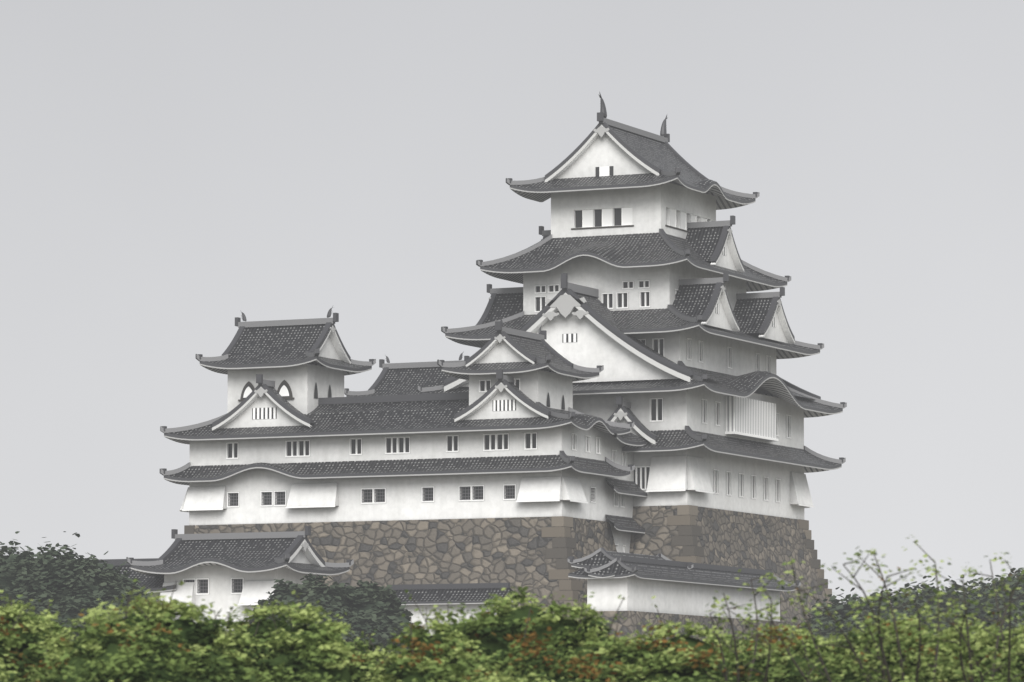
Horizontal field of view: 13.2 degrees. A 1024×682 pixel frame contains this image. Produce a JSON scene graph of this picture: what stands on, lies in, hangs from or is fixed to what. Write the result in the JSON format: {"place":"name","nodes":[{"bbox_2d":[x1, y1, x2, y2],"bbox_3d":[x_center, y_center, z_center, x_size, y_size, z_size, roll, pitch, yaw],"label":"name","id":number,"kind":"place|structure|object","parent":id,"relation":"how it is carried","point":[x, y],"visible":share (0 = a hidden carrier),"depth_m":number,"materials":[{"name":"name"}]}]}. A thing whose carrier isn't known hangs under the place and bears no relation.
{"place":"outdoors","nodes":[
{"label":"outdoors","id":0,"kind":"place"},
{"bbox_2d":[0,0,1023,602],"label":"sky","id":1,"kind":"structure","parent":0,"point":[171,171],"materials":[{"name":"grey"}]},
{"bbox_2d":[567,548,800,620],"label":"terrace wall","id":2,"kind":"structure","parent":0,"point":[639,581],"depth_m":329.71,"materials":[{"name":"paint"}]},
{"bbox_2d":[629,505,833,622],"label":"keep stone base","id":3,"kind":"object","parent":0,"point":[698,534],"visible":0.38,"depth_m":358.00,"materials":[{"name":"grey stone"}]},
{"bbox_2d":[416,91,846,519],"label":"keep","id":4,"kind":"structure","parent":3,"relation":"on","point":[634,274],"depth_m":360.47,"materials":[{"name":"paint"}]},
{"bbox_2d":[344,352,469,396],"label":"roof","id":5,"kind":"structure","parent":4,"relation":"attached to","point":[399,378],"depth_m":378.74,"materials":[{"name":"tile"}]},
{"bbox_2d":[605,423,647,552],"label":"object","id":6,"kind":"object","parent":4,"relation":"attached to","point":[621,493],"visible":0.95,"depth_m":349.16,"materials":[{"name":"paint"}]},
{"bbox_3d":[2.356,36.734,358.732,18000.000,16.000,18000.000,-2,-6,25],"label":"ground","id":7,"kind":"structure","parent":0,"visible":0},
{"bbox_2d":[64,526,353,633],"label":"gate house","id":8,"kind":"structure","parent":7,"relation":"on","point":[225,572],"depth_m":332.75,"materials":[{"name":"paint"}]},
{"bbox_2d":[184,516,616,611],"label":"stone wall","id":9,"kind":"structure","parent":7,"relation":"on","point":[532,553],"depth_m":342.38,"materials":[{"name":"grey stone"}]},
{"bbox_2d":[160,308,634,524],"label":"wing","id":10,"kind":"structure","parent":9,"relation":"on","point":[293,435],"depth_m":347.00,"materials":[{"name":"white paint"}]},
{"bbox_2d":[390,583,529,633],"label":"roofed wall","id":11,"kind":"structure","parent":7,"relation":"on","point":[469,595],"depth_m":332.70,"materials":[{"name":"tile"}]},
{"bbox_2d":[0,579,1023,681],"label":"trees","id":12,"kind":"object","parent":7,"relation":"on","point":[530,642],"visible":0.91,"depth_m":64.69,"materials":[{"name":"green plant"}]},
{"bbox_2d":[0,531,1023,663],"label":"hill trees","id":13,"kind":"object","parent":7,"relation":"on","point":[71,586],"visible":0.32,"depth_m":296.46,"materials":[{"name":"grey plant"}]},
{"bbox_2d":[554,611,800,650],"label":"terrace stone wall","id":14,"kind":"structure","parent":7,"relation":"on","point":[629,624],"depth_m":327.42,"materials":[{"name":"grey stone"}]},
{"bbox_2d":[686,540,1023,681],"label":"saplings","id":15,"kind":"object","parent":7,"relation":"on","point":[882,663],"visible":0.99,"depth_m":62.77,"materials":[{"name":"green plant"}]}
]}

